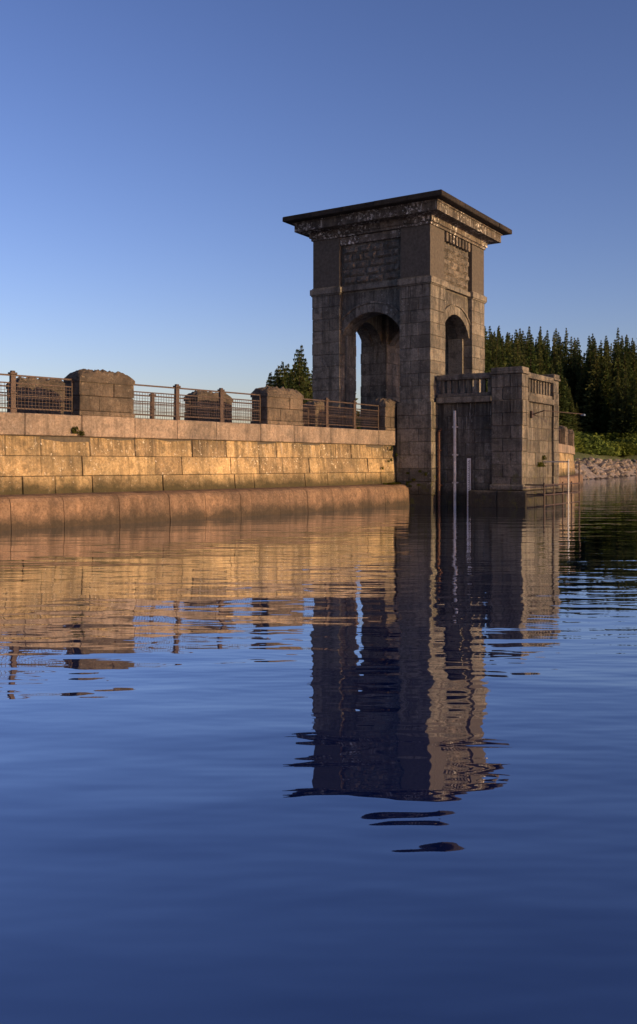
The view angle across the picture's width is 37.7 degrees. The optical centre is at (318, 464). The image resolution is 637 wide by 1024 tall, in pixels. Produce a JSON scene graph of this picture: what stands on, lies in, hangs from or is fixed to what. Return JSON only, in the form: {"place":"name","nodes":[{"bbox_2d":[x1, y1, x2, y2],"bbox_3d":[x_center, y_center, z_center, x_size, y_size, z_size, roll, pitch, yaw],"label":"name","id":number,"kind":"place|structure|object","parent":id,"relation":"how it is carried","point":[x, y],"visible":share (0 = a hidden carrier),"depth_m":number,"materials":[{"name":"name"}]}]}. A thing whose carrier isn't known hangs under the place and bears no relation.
{"place":"outdoors","nodes":[
{"label":"outdoors","id":0,"kind":"place"},
{"bbox_2d":[0,476,636,1023],"bbox_3d":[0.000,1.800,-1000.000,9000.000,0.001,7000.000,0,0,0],"label":"reservoir water","id":1,"kind":"structure","parent":0,"point":[362,766],"depth_m":5.53,"materials":[{"name":"blue liquid"}]},
{"bbox_2d":[0,0,636,422],"label":"sky","id":2,"kind":"structure","parent":0,"point":[154,154],"materials":[{"name":"blue"}]},
{"bbox_2d":[356,413,636,478],"bbox_3d":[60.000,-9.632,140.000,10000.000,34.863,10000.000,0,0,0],"label":"ground","id":3,"kind":"structure","parent":0,"point":[584,467],"depth_m":135.18,"materials":[{"name":"grey stone"}]},
{"bbox_2d":[0,412,582,530],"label":"masonry dam","id":4,"kind":"structure","parent":3,"relation":"on","point":[103,470],"depth_m":30.59,"materials":[{"name":"stone"}]},
{"bbox_2d":[0,385,7,411],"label":"iron railing","id":5,"kind":"object","parent":4,"relation":"on","point":[5,398],"visible":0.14,"depth_m":30.25,"materials":[{"name":"grey metal"}]},
{"bbox_2d":[6,377,66,414],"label":"parapet pillar","id":6,"kind":"structure","parent":4,"relation":"on","point":[55,394],"depth_m":30.78,"materials":[{"name":"stone"}]},
{"bbox_2d":[0,370,72,414],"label":"iron railing","id":7,"kind":"object","parent":4,"relation":"on","point":[12,392],"visible":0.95,"depth_m":26.93,"materials":[{"name":"brown metal"}]},
{"bbox_2d":[70,426,79,433],"bbox_3d":[-7.242,-1.029,27.703,0.328,0.294,0.332,0,0,44],"label":"wall fern","id":8,"kind":"object","parent":4,"relation":"attached to","point":[75,428],"depth_m":27.60,"materials":[{"name":"green plant"}]},
{"bbox_2d":[63,369,134,417],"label":"parapet pillar","id":9,"kind":"structure","parent":4,"relation":"on","point":[102,392],"depth_m":28.45,"materials":[{"name":"stone"}]},
{"bbox_2d":[133,393,190,419],"bbox_3d":[-6.838,-2.065,34.124,0.162,1.210,5.788,0,0,40],"label":"iron railing","id":10,"kind":"object","parent":4,"relation":"on","point":[153,410],"visible":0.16,"depth_m":34.88,"materials":[{"name":"grey metal"}]},
{"bbox_2d":[134,384,260,423],"bbox_3d":[-4.079,-2.065,31.937,0.162,1.210,6.118,0,0,40],"label":"iron railing","id":11,"kind":"object","parent":4,"relation":"on","point":[221,408],"visible":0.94,"depth_m":31.91,"materials":[{"name":"brown metal"}]},
{"bbox_2d":[184,390,232,422],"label":"parapet pillar","id":12,"kind":"structure","parent":4,"relation":"on","point":[205,404],"depth_m":36.56,"materials":[{"name":"stone"}]},
{"bbox_2d":[232,402,308,425],"bbox_3d":[-2.101,-2.065,40.157,0.161,1.210,5.594,0,0,36],"label":"iron railing","id":13,"kind":"object","parent":4,"relation":"on","point":[250,413],"visible":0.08,"depth_m":38.90,"materials":[{"name":"grey metal"}]},
{"bbox_2d":[250,385,303,425],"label":"parapet pillar","id":14,"kind":"structure","parent":4,"relation":"on","point":[282,406],"depth_m":34.64,"materials":[{"name":"stone"}]},
{"bbox_2d":[303,401,328,426],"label":"parapet pillar","id":15,"kind":"structure","parent":4,"relation":"on","point":[318,410],"depth_m":42.43,"materials":[{"name":"stone"}]},
{"bbox_2d":[303,398,378,429],"bbox_3d":[0.900,-2.065,38.296,0.162,1.210,5.869,0,0,36],"label":"iron railing","id":16,"kind":"object","parent":4,"relation":"on","point":[353,413],"visible":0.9,"depth_m":38.27,"materials":[{"name":"brown metal"}]},
{"bbox_2d":[369,398,398,430],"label":"parapet pillar","id":17,"kind":"structure","parent":4,"relation":"on","point":[388,414],"depth_m":40.78,"materials":[{"name":"stone"}]},
{"bbox_2d":[559,425,567,444],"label":"parapet pillar","id":18,"kind":"structure","parent":4,"relation":"on","point":[564,434],"depth_m":69.61,"materials":[{"name":"stone"}]},
{"bbox_2d":[568,429,573,446],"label":"parapet pillar","id":19,"kind":"structure","parent":4,"relation":"on","point":[571,436],"depth_m":76.99,"materials":[{"name":"stone"}]},
{"bbox_2d":[266,345,360,428],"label":"conifer grove","id":20,"kind":"object","parent":3,"relation":"on","point":[299,379],"visible":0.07,"depth_m":105.90,"materials":[{"name":"green plant"}]},
{"bbox_2d":[282,189,511,505],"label":"valve tower","id":21,"kind":"structure","parent":3,"relation":"on","point":[398,285],"depth_m":42.22,"materials":[{"name":"stone"}]},
{"bbox_2d":[436,366,565,507],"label":"intake platform","id":22,"kind":"structure","parent":3,"relation":"on","point":[505,441],"depth_m":39.64,"materials":[{"name":"stone"}]},
{"bbox_2d":[437,428,442,505],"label":"rusty drain pipe","id":23,"kind":"object","parent":22,"relation":"attached to","point":[439,450],"visible":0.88,"depth_m":40.42,"materials":[{"name":"metal"}]},
{"bbox_2d":[452,411,457,505],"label":"vertical pipe","id":24,"kind":"object","parent":22,"relation":"attached to","point":[454,454],"visible":0.83,"depth_m":40.07,"materials":[{"name":"grey metal"}]},
{"bbox_2d":[467,457,471,505],"bbox_3d":[6.439,1.250,39.845,0.230,3.100,0.106,0,0,33],"label":"depth gauge board","id":25,"kind":"object","parent":22,"relation":"attached to","point":[469,473],"visible":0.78,"depth_m":39.78,"materials":[{"name":"white paint"}]},
{"bbox_2d":[537,462,545,466],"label":"wall fern","id":26,"kind":"object","parent":22,"relation":"attached to","point":[541,464],"depth_m":40.24,"materials":[{"name":"green plant"}]},
{"bbox_2d":[525,459,579,508],"bbox_3d":[9.943,1.300,39.932,1.150,3.000,4.720,0,0,33],"label":"steel guard frame","id":27,"kind":"object","parent":22,"relation":"attached to","point":[563,492],"visible":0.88,"depth_m":39.65,"materials":[{"name":"metal"}]},
{"bbox_2d":[530,410,584,417],"bbox_3d":[10.263,-2.112,39.668,2.694,0.324,0.536,0,0,-16],"label":"floodlight","id":28,"kind":"object","parent":22,"relation":"attached to","point":[532,413],"visible":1,"depth_m":39.43,"materials":[{"name":"metal"}]},
{"bbox_2d":[484,325,636,437],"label":"conifer forest","id":29,"kind":"object","parent":3,"relation":"on","point":[598,388],"visible":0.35,"depth_m":186.88,"materials":[{"name":"green plant"}]},
{"bbox_2d":[574,430,636,456],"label":"shrub thicket","id":30,"kind":"object","parent":3,"relation":"on","point":[613,444],"visible":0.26,"depth_m":158.80,"materials":[{"name":"green plant"}]},
{"bbox_2d":[574,457,636,479],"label":"shore rocks","id":31,"kind":"object","parent":3,"relation":"on","point":[623,463],"visible":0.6,"depth_m":130.78,"materials":[{"name":"grey stone"}]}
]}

